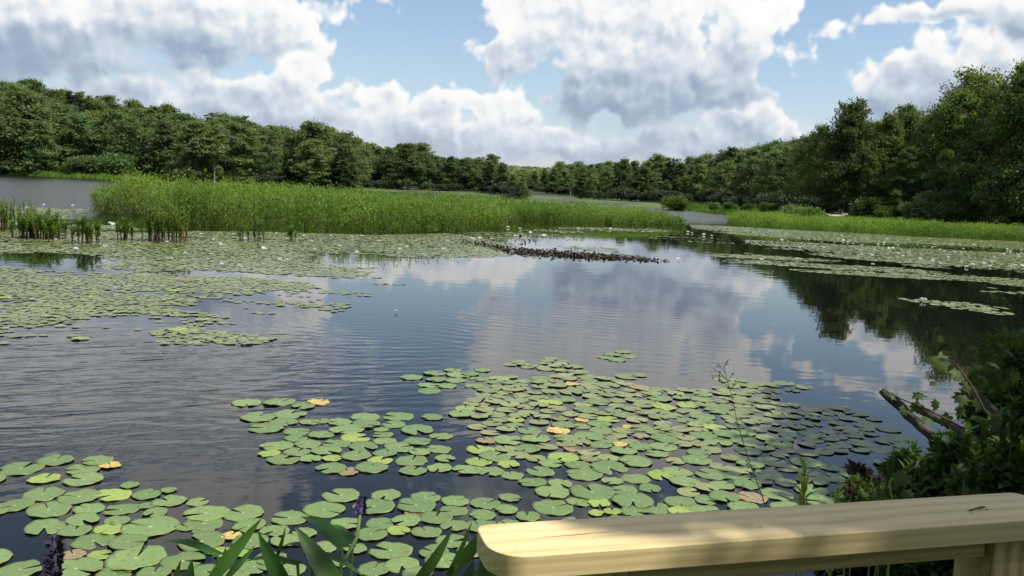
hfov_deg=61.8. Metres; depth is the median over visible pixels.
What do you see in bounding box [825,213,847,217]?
rowboat
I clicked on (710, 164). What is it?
pine tree
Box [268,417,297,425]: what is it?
lily pad
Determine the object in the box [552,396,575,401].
lily pad
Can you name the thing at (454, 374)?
lily pad
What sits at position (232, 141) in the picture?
broadleaf tree
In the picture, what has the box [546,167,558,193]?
broadleaf tree
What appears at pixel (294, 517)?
lily pad
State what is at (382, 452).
lily pad
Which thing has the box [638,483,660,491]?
lily pad
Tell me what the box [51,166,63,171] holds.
bush
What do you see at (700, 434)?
lily pad
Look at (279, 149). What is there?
broadleaf tree
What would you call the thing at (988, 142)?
broadleaf tree
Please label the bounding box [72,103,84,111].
pine tree
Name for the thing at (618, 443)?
lily pad
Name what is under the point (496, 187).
bush
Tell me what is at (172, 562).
lily pad
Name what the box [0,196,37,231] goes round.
clump
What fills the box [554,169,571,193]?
broadleaf tree
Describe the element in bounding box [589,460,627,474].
lily pad
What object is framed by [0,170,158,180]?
bank grass
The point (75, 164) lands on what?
bush
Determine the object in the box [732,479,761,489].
lily pad
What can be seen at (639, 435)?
lily pad
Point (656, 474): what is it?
lily pad
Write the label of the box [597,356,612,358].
lily pad
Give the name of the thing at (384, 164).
broadleaf tree
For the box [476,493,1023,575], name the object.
railing
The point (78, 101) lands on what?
pine tree
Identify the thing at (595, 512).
lily pad
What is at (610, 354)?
lily pad
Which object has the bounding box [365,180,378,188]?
bush
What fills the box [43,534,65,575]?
pickerelweed
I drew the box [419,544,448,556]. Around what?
lily pad
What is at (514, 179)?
broadleaf tree
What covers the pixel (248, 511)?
lily pad
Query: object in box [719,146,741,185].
broadleaf tree
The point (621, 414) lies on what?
lily pad
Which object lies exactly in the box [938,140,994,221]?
broadleaf tree
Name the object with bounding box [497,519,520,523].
lily pad
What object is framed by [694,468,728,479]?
lily pad
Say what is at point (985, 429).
leafy shoot
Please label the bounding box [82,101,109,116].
broadleaf tree
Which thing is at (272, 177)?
bush
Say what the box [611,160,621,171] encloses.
broadleaf tree
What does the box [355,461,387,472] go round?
lily pad
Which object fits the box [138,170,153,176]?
bush
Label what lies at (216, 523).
lily pad
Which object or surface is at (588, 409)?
lily pad
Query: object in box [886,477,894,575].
hooked shoot
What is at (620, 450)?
lily pad
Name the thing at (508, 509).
lily pad
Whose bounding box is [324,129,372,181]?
broadleaf tree
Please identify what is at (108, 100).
broadleaf tree
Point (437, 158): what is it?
broadleaf tree
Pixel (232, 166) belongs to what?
broadleaf tree
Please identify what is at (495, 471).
lily pad
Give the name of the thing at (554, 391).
lily pad
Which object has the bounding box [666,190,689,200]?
bush
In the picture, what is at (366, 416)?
lily pad
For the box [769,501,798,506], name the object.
lily pad
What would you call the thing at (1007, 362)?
shrub
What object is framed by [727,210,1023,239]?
shore grass
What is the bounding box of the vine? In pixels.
[883,350,1021,498]
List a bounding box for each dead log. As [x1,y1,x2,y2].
[879,387,957,462]
[919,409,980,441]
[966,386,1023,440]
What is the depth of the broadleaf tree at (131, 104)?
399.78 m
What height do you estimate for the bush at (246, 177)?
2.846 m
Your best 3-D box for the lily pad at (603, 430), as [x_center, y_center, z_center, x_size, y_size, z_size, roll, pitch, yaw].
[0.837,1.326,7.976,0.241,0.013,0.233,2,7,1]
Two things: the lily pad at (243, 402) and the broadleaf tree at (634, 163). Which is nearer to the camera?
the lily pad at (243, 402)
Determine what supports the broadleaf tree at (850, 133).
on the ground at (565, 197)
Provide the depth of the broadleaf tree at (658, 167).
231.64 m
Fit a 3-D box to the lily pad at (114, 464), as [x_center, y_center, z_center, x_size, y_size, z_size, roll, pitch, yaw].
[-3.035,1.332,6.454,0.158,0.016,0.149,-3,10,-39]
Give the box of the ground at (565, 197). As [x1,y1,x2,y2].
[2,174,946,221]
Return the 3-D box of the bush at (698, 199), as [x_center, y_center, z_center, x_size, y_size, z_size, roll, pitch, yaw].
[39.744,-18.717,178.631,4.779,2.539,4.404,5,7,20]
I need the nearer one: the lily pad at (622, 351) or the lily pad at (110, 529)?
the lily pad at (110, 529)
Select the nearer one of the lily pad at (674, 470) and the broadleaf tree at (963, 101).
the lily pad at (674, 470)
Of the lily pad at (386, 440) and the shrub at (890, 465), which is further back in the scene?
the lily pad at (386, 440)
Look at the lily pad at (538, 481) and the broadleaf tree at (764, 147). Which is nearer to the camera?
the lily pad at (538, 481)
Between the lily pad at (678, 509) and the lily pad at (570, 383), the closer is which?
the lily pad at (678, 509)
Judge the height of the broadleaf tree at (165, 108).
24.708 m
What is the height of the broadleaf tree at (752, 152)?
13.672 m
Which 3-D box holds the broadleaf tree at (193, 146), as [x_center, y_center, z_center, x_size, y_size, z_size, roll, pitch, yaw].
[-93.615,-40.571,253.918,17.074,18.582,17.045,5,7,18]
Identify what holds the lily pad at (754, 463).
on the water
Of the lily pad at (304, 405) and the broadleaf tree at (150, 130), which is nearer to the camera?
the lily pad at (304, 405)
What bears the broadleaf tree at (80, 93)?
on the ground at (565, 197)
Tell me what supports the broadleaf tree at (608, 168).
on the ground at (565, 197)
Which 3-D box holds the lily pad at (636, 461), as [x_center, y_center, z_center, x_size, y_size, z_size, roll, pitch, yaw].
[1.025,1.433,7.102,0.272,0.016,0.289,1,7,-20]
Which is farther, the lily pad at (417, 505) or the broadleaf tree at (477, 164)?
the broadleaf tree at (477, 164)
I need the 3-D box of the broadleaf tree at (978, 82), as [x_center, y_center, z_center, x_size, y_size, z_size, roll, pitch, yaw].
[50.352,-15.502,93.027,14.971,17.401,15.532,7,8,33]
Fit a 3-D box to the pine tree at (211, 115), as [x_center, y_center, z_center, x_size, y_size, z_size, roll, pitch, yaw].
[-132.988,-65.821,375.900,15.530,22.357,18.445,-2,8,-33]
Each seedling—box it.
[789,455,819,575]
[826,483,845,575]
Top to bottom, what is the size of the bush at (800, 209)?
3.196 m
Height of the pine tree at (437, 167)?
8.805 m
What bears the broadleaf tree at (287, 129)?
on the ground at (565, 197)
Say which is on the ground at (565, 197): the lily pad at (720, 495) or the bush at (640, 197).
the bush at (640, 197)
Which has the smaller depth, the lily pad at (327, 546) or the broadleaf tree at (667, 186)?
the lily pad at (327, 546)
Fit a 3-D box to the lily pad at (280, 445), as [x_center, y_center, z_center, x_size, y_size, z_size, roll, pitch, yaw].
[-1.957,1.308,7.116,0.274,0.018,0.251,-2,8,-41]
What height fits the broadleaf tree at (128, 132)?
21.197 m
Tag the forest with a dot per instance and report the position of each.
(523, 173)
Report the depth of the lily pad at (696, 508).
6.08 m
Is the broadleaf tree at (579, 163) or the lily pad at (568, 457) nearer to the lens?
the lily pad at (568, 457)
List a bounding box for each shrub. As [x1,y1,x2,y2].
[817,472,891,575]
[842,458,883,499]
[865,481,953,575]
[875,445,946,497]
[901,426,982,565]
[951,430,1023,561]
[956,339,1023,436]
[957,325,1023,393]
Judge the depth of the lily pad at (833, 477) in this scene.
6.90 m
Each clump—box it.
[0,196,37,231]
[9,208,74,239]
[41,220,58,241]
[68,214,102,243]
[114,215,135,239]
[140,200,191,242]
[235,218,250,241]
[251,216,266,242]
[284,226,299,241]
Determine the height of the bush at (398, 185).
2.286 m
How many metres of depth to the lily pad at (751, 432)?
8.14 m
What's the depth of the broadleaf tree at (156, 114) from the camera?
352.88 m
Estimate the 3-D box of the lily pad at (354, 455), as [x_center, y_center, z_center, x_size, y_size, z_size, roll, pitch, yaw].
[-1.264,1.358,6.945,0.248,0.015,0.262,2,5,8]
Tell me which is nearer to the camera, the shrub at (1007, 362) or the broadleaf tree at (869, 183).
the shrub at (1007, 362)
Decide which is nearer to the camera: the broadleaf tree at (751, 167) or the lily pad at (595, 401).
the lily pad at (595, 401)
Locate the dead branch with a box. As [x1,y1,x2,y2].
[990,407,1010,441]
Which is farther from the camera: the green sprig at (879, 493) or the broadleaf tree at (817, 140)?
the broadleaf tree at (817, 140)
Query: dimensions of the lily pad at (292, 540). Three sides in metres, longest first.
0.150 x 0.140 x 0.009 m
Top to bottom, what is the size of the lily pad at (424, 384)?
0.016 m
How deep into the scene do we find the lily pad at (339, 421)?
7.91 m
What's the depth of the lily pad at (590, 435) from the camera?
7.79 m
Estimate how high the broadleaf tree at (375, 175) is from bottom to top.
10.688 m
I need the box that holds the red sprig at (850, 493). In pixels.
[843,479,859,575]
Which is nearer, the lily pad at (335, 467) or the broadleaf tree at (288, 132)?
the lily pad at (335, 467)
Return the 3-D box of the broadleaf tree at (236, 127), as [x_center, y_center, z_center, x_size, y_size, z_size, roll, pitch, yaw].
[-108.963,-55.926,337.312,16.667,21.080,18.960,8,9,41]
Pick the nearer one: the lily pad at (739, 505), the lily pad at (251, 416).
the lily pad at (739, 505)
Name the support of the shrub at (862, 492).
on the ground at (565, 197)
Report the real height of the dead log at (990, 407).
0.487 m
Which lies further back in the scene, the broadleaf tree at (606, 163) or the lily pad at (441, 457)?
the broadleaf tree at (606, 163)
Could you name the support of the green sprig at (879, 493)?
on the ground at (565, 197)
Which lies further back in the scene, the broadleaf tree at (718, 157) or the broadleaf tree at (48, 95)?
the broadleaf tree at (48, 95)
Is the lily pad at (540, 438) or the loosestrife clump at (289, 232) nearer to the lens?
the lily pad at (540, 438)
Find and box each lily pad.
[0,461,45,475]
[0,473,5,481]
[0,498,34,511]
[0,504,9,513]
[0,548,12,563]
[0,559,41,575]
[21,486,64,500]
[24,518,65,534]
[26,473,60,482]
[26,501,71,517]
[36,454,73,465]
[56,525,91,535]
[57,488,100,503]
[62,472,103,486]
[62,557,103,575]
[63,549,86,559]
[64,512,99,525]
[65,464,99,474]
[70,532,115,549]
[71,336,88,339]
[72,503,104,513]
[81,455,113,464]
[87,550,110,559]
[91,488,131,500]
[93,524,124,534]
[95,567,131,575]
[97,461,121,467]
[103,504,139,515]
[103,516,130,524]
[104,545,167,570]
[107,534,147,549]
[119,481,138,487]
[120,515,179,536]
[131,488,160,499]
[136,566,171,575]
[137,502,155,508]
[142,507,167,517]
[151,494,186,506]
[160,487,176,492]
[160,551,205,569]
[167,327,187,330]
[175,522,197,530]
[177,531,224,551]
[182,505,230,520]
[184,516,222,529]
[185,497,208,505]
[191,525,214,533]
[194,564,214,575]
[207,547,229,556]
[220,531,241,538]
[222,504,263,521]
[223,566,251,575]
[231,399,260,405]
[231,518,265,531]
[232,533,268,548]
[238,549,248,556]
[239,411,276,421]
[241,559,266,573]
[248,422,283,432]
[254,552,286,564]
[257,449,280,456]
[258,441,293,449]
[259,525,289,535]
[262,398,295,405]
[266,454,299,464]
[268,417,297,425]
[270,534,298,545]
[271,510,309,524]
[273,409,306,417]
[282,447,310,455]
[283,428,308,434]
[283,564,305,575]
[284,434,307,441]
[284,535,299,543]
[291,402,314,408]
[292,527,316,536]
[293,439,320,448]
[299,419,319,424]
[299,454,320,461]
[302,501,345,517]
[307,398,329,404]
[308,431,333,437]
[311,446,341,454]
[313,418,329,423]
[315,462,345,473]
[316,541,335,551]
[321,455,341,460]
[321,488,359,502]
[322,439,350,446]
[328,418,351,425]
[328,424,364,434]
[330,517,357,528]
[338,467,358,475]
[340,433,369,442]
[340,450,371,460]
[343,543,366,552]
[348,441,377,451]
[350,412,379,419]
[352,419,380,427]
[352,498,394,513]
[354,527,387,540]
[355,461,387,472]
[357,561,389,575]
[366,517,392,528]
[367,456,392,463]
[368,541,412,558]
[371,489,400,499]
[372,432,392,437]
[373,427,388,431]
[373,437,396,444]
[373,448,396,456]
[381,420,404,427]
[382,412,413,420]
[383,556,419,572]
[384,442,413,451]
[387,525,409,534]
[391,514,420,525]
[395,455,427,465]
[397,497,435,512]
[398,465,426,474]
[399,374,422,379]
[400,424,432,434]
[402,566,432,575]
[403,437,430,444]
[404,511,422,516]
[408,448,429,454]
[410,491,440,501]
[411,526,441,536]
[417,383,439,387]
[418,387,440,393]
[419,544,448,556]
[420,511,452,523]
[421,413,442,419]
[423,370,445,375]
[424,552,455,567]
[425,376,446,381]
[426,463,451,471]
[427,445,451,452]
[429,433,452,439]
[435,454,454,461]
[435,534,468,547]
[438,383,456,388]
[439,505,467,515]
[440,520,467,530]
[441,495,468,505]
[444,368,461,371]
[446,372,469,377]
[446,378,465,382]
[448,409,474,416]
[452,465,481,473]
[454,405,475,410]
[462,371,478,375]
[464,384,483,388]
[465,457,491,466]
[465,519,496,531]
[466,445,494,453]
[469,377,488,380]
[469,497,499,508]
[469,509,495,519]
[474,436,495,443]
[475,368,490,371]
[476,467,503,475]
[477,386,499,392]
[478,450,510,461]
[493,435,520,444]
[495,504,517,513]
[497,460,519,467]
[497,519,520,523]
[498,493,521,501]
[501,471,523,479]
[503,397,528,402]
[506,417,523,421]
[514,444,540,452]
[516,511,539,521]
[517,427,541,433]
[518,477,546,485]
[520,434,550,441]
[525,466,554,476]
[530,376,552,380]
[532,499,572,515]
[534,486,568,497]
[537,399,562,404]
[538,458,562,466]
[540,388,560,393]
[546,427,569,433]
[547,452,578,461]
[547,478,571,487]
[551,421,574,427]
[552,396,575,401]
[553,434,577,440]
[560,517,574,519]
[563,446,579,451]
[564,461,590,468]
[565,381,579,385]
[566,467,602,480]
[566,497,590,506]
[570,483,614,499]
[573,406,598,412]
[573,431,603,439]
[574,417,588,421]
[584,398,609,404]
[586,420,611,427]
[588,497,609,506]
[588,509,603,515]
[589,426,613,434]
[589,441,612,447]
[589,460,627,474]
[596,416,619,421]
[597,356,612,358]
[601,477,623,483]
[603,508,621,514]
[604,352,620,355]
[607,357,625,361]
[610,446,636,454]
[611,441,626,445]
[611,492,653,507]
[612,411,635,417]
[612,485,636,493]
[614,350,630,352]
[618,455,651,466]
[620,474,650,483]
[620,506,648,515]
[621,355,636,357]
[628,384,650,389]
[629,442,653,449]
[633,433,649,438]
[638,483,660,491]
[643,503,669,513]
[645,450,668,456]
[647,395,671,400]
[647,469,673,479]
[648,442,676,450]
[650,402,676,409]
[650,433,678,442]
[661,466,692,475]
[663,496,696,506]
[667,505,690,512]
[668,475,700,486]
[676,401,698,407]
[681,454,712,464]
[686,449,710,456]
[688,504,718,511]
[689,413,715,419]
[689,431,716,438]
[690,396,713,401]
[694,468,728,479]
[694,495,716,504]
[702,423,726,429]
[703,406,728,413]
[704,437,732,445]
[708,490,739,500]
[709,480,734,488]
[712,429,737,436]
[723,471,750,479]
[727,501,758,509]
[729,436,761,446]
[730,428,756,435]
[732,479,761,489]
[734,447,761,455]
[735,459,764,467]
[737,491,768,503]
[753,469,784,479]
[756,456,787,466]
[759,487,793,500]
[765,439,793,446]
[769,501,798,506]
[790,457,823,467]
[793,484,829,495]
[796,475,829,484]
[797,430,825,437]
[804,493,833,504]
[819,463,843,471]
[820,473,845,482]
[839,470,867,479]
[886,434,917,442]
[893,442,922,450]
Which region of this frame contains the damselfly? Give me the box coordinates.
[968,506,988,513]
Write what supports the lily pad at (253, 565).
on the water
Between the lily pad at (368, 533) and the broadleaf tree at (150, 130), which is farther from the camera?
the broadleaf tree at (150, 130)
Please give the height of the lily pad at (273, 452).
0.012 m
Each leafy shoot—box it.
[893,442,932,497]
[954,445,987,494]
[955,419,979,494]
[974,410,1001,458]
[992,394,1023,487]
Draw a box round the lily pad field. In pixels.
[0,206,1023,496]
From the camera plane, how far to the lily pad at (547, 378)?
10.08 m
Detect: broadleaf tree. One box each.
[0,79,10,91]
[0,81,29,97]
[0,85,67,170]
[11,102,59,168]
[14,117,62,173]
[22,77,51,94]
[33,94,49,105]
[37,91,61,103]
[40,98,59,106]
[43,88,67,104]
[45,114,73,170]
[47,103,75,121]
[52,111,67,120]
[53,111,91,165]
[59,103,80,112]
[65,110,89,133]
[74,90,85,99]
[80,109,103,129]
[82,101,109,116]
[83,107,141,161]
[85,96,97,101]
[91,97,105,104]
[92,115,155,174]
[99,95,121,107]
[117,106,135,117]
[121,98,145,110]
[127,105,142,117]
[134,108,152,121]
[134,118,174,179]
[140,112,166,125]
[141,114,157,131]
[145,128,156,145]
[146,119,175,134]
[150,106,163,113]
[154,129,190,179]
[155,123,194,179]
[158,102,176,113]
[158,111,175,119]
[165,120,223,181]
[169,110,197,123]
[180,118,208,131]
[193,129,234,181]
[203,124,230,182]
[204,110,233,121]
[206,120,229,130]
[210,117,234,132]
[216,128,230,158]
[218,136,242,181]
[218,139,236,181]
[223,136,241,181]
[226,121,245,136]
[228,125,269,183]
[229,144,267,181]
[230,114,248,127]
[234,133,245,137]
[244,120,261,126]
[244,125,264,131]
[246,144,290,183]
[257,126,270,136]
[258,135,279,147]
[265,122,285,138]
[267,130,284,148]
[268,146,289,176]
[279,133,297,184]
[280,125,296,137]
[282,117,334,186]
[282,129,294,138]
[288,138,337,187]
[314,138,338,186]
[316,146,348,185]
[323,126,337,137]
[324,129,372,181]
[344,161,364,188]
[353,147,380,180]
[359,141,378,149]
[363,146,372,155]
[368,155,383,179]
[371,147,383,156]
[373,147,403,182]
[387,142,426,189]
[406,150,441,189]
[415,141,434,155]
[429,155,444,188]
[434,156,463,190]
[454,158,476,190]
[463,156,488,190]
[476,160,496,186]
[485,153,500,170]
[489,164,510,193]
[491,165,506,193]
[503,174,519,193]
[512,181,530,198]
[527,170,540,185]
[546,161,567,178]
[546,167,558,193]
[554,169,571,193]
[562,164,575,186]
[564,174,577,200]
[568,160,586,168]
[569,172,588,198]
[571,165,589,184]
[581,173,604,198]
[586,167,598,180]
[589,163,601,173]
[595,166,615,188]
[597,159,612,174]
[598,169,616,199]
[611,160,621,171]
[614,158,633,185]
[623,173,637,200]
[628,159,640,175]
[629,166,652,192]
[635,161,653,188]
[642,153,672,177]
[644,171,663,201]
[650,161,665,188]
[660,180,671,191]
[669,161,690,193]
[683,155,694,173]
[685,156,713,180]
[686,162,708,202]
[693,151,713,170]
[698,168,715,192]
[701,159,740,203]
[708,147,727,167]
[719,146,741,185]
[724,151,746,190]
[730,145,761,193]
[730,154,762,196]
[749,147,783,197]
[749,162,766,195]
[755,140,773,161]
[758,142,791,169]
[760,145,799,195]
[762,138,786,153]
[775,131,814,200]
[779,135,803,145]
[790,122,830,196]
[796,162,828,212]
[798,96,892,212]
[808,139,850,213]
[839,119,875,213]
[843,120,882,210]
[848,153,885,217]
[863,109,906,198]
[877,146,926,218]
[884,102,924,157]
[890,103,949,191]
[896,115,940,196]
[902,63,1004,190]
[902,85,983,196]
[921,147,956,220]
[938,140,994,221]
[948,58,1023,210]
[966,147,1023,225]
[968,70,1023,223]
[970,86,1002,150]
[972,100,1016,223]
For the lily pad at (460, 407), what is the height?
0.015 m
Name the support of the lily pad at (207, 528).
on the water
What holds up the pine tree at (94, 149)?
on the ground at (565, 197)
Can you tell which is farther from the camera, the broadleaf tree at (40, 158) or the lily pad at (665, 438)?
the broadleaf tree at (40, 158)
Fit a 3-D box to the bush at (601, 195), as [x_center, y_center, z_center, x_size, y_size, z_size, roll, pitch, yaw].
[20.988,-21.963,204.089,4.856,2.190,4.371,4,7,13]
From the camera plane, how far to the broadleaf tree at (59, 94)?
404.67 m
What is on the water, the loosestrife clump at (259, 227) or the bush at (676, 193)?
the loosestrife clump at (259, 227)
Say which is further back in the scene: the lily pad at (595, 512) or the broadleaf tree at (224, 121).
the broadleaf tree at (224, 121)
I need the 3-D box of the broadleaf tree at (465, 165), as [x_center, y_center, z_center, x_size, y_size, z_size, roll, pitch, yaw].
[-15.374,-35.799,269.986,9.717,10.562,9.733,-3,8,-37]
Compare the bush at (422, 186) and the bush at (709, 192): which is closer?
the bush at (709, 192)
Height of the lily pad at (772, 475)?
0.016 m
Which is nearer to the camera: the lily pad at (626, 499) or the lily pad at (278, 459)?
the lily pad at (626, 499)
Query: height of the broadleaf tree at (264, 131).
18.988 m
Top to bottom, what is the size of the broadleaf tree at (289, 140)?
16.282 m
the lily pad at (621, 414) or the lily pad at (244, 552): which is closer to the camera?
the lily pad at (244, 552)
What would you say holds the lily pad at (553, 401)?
on the water
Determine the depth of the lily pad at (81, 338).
11.30 m
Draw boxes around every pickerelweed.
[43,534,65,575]
[164,518,261,575]
[246,495,367,575]
[416,522,493,575]
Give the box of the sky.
[0,0,1023,168]
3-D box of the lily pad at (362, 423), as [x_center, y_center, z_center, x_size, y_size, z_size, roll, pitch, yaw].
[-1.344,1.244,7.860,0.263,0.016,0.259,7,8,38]
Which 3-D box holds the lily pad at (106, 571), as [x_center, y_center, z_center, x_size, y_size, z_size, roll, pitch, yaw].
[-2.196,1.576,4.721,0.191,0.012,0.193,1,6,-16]
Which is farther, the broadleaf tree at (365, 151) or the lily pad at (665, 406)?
the broadleaf tree at (365, 151)
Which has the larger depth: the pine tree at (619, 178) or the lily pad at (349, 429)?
the pine tree at (619, 178)
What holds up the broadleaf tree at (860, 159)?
on the ground at (565, 197)
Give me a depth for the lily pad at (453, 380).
9.80 m
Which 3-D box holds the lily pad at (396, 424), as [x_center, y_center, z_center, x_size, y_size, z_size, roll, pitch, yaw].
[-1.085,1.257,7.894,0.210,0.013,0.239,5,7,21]
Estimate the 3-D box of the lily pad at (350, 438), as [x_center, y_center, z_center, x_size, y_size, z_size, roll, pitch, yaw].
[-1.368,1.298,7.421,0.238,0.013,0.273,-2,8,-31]
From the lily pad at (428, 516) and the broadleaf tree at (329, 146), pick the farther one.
the broadleaf tree at (329, 146)
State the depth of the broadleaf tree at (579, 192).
216.75 m
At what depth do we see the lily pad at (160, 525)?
5.37 m
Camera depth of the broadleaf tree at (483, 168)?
269.10 m
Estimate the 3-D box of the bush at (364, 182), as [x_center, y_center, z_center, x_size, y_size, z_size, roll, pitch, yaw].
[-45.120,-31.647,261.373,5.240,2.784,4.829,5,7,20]
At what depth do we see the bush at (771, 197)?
136.51 m
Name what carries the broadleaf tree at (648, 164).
on the ground at (565, 197)
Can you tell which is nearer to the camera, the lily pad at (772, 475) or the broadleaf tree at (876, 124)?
the lily pad at (772, 475)
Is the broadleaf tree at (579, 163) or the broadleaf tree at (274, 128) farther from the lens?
the broadleaf tree at (274, 128)
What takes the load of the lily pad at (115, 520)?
on the water
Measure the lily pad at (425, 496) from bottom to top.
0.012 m
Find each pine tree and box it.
[64,91,77,105]
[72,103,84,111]
[75,96,85,110]
[79,101,94,111]
[86,129,103,156]
[138,135,153,171]
[171,108,180,113]
[204,113,214,119]
[266,136,275,147]
[281,147,300,184]
[327,147,352,188]
[430,163,440,189]
[480,162,495,190]
[539,168,548,185]
[609,170,624,199]
[663,158,675,183]
[702,160,717,183]
[713,153,724,167]
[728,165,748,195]
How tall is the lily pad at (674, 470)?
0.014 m
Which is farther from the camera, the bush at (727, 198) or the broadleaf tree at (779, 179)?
the bush at (727, 198)
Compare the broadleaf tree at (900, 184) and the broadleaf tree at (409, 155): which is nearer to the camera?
the broadleaf tree at (900, 184)
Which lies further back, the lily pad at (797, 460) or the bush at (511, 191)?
the bush at (511, 191)
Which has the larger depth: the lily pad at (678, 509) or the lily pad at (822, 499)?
the lily pad at (822, 499)
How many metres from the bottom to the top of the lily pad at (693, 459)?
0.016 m
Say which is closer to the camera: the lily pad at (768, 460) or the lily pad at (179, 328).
the lily pad at (768, 460)
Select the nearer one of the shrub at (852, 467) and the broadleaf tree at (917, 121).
the shrub at (852, 467)
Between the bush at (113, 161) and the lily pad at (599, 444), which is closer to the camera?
the lily pad at (599, 444)
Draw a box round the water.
[0,175,1023,575]
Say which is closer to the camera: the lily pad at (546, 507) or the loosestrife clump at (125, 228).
the lily pad at (546, 507)
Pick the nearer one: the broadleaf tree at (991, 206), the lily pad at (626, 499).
the lily pad at (626, 499)
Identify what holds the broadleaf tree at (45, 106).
on the ground at (565, 197)
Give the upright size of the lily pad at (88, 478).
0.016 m
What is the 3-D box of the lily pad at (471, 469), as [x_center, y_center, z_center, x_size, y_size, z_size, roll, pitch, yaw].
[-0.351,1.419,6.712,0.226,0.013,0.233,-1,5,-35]
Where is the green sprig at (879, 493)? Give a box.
[867,478,885,575]
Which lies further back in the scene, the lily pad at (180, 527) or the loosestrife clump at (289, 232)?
the loosestrife clump at (289, 232)
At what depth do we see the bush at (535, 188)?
293.86 m
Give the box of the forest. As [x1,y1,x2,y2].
[429,155,551,182]
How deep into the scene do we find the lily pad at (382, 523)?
5.58 m
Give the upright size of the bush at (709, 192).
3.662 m
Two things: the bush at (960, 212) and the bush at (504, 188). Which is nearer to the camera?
the bush at (960, 212)
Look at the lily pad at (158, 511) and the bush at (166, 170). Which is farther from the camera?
the bush at (166, 170)
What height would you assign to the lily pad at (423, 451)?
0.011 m
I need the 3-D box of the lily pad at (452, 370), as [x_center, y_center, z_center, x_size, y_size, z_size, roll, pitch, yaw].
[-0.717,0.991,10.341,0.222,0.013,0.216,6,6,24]
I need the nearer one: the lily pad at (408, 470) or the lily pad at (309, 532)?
the lily pad at (309, 532)
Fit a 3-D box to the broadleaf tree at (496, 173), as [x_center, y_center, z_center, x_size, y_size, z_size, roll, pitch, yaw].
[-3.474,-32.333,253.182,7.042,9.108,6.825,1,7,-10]
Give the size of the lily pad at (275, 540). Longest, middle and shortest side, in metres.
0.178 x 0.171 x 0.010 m
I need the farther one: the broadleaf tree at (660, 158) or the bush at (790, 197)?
the broadleaf tree at (660, 158)
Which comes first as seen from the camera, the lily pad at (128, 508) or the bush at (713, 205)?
the lily pad at (128, 508)
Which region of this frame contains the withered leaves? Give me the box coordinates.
[446,231,991,261]
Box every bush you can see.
[0,160,26,173]
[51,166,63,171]
[60,162,88,172]
[63,155,112,173]
[81,151,135,174]
[114,165,137,174]
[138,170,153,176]
[159,162,192,180]
[191,165,228,181]
[233,175,251,183]
[252,173,272,183]
[267,176,278,184]
[274,175,293,184]
[361,180,370,187]
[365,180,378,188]
[374,179,394,188]
[389,183,403,188]
[417,184,432,189]
[433,183,447,190]
[445,182,463,190]
[484,185,494,193]
[489,182,507,194]
[499,184,517,194]
[505,187,532,197]
[526,184,534,189]
[532,185,543,191]
[539,186,552,193]
[560,186,575,194]
[591,192,608,199]
[606,187,632,200]
[618,188,639,200]
[628,193,642,201]
[636,191,648,201]
[643,191,653,201]
[648,189,674,202]
[648,191,664,201]
[659,194,690,209]
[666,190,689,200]
[691,193,702,203]
[696,187,724,203]
[705,192,733,204]
[708,202,720,210]
[721,195,735,202]
[722,202,739,210]
[729,195,740,206]
[733,193,755,205]
[739,203,757,211]
[742,195,760,207]
[754,192,782,209]
[757,201,778,211]
[778,192,812,208]
[779,203,827,217]
[788,196,838,214]
[848,196,890,216]
[872,204,899,218]
[897,201,931,219]
[905,188,965,222]
[940,200,983,222]
[968,206,1008,223]
[994,207,1023,224]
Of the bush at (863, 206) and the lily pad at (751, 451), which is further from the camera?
the bush at (863, 206)
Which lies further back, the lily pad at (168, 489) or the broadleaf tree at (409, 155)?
the broadleaf tree at (409, 155)
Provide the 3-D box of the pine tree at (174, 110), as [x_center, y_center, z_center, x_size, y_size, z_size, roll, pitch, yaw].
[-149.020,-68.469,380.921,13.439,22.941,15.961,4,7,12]
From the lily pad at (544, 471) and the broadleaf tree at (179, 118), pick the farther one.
the broadleaf tree at (179, 118)
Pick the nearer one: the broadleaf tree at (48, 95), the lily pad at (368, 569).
the lily pad at (368, 569)
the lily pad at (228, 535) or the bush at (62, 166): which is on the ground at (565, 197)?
the bush at (62, 166)
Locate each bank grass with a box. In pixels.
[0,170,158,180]
[682,203,1022,235]
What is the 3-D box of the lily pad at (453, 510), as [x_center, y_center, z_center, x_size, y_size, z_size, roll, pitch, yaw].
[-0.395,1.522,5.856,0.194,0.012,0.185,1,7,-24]
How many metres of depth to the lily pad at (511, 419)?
8.21 m
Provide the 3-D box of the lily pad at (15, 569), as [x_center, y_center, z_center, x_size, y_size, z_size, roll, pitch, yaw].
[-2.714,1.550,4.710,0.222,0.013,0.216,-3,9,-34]
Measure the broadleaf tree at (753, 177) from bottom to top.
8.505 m
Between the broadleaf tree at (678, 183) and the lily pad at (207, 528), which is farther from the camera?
the broadleaf tree at (678, 183)
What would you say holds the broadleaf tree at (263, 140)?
on the ground at (565, 197)
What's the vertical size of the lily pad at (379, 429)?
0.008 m
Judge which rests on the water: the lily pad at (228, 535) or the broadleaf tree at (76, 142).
the lily pad at (228, 535)
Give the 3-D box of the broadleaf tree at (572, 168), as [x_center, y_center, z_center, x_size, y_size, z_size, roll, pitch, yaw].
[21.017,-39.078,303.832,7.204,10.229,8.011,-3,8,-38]
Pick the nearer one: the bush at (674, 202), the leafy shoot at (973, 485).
the leafy shoot at (973, 485)
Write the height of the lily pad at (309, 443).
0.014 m
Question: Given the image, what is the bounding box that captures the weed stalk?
[712,359,765,575]
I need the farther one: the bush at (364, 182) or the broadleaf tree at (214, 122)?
the broadleaf tree at (214, 122)
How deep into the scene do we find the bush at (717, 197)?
166.26 m
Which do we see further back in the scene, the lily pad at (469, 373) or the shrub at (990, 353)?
the lily pad at (469, 373)

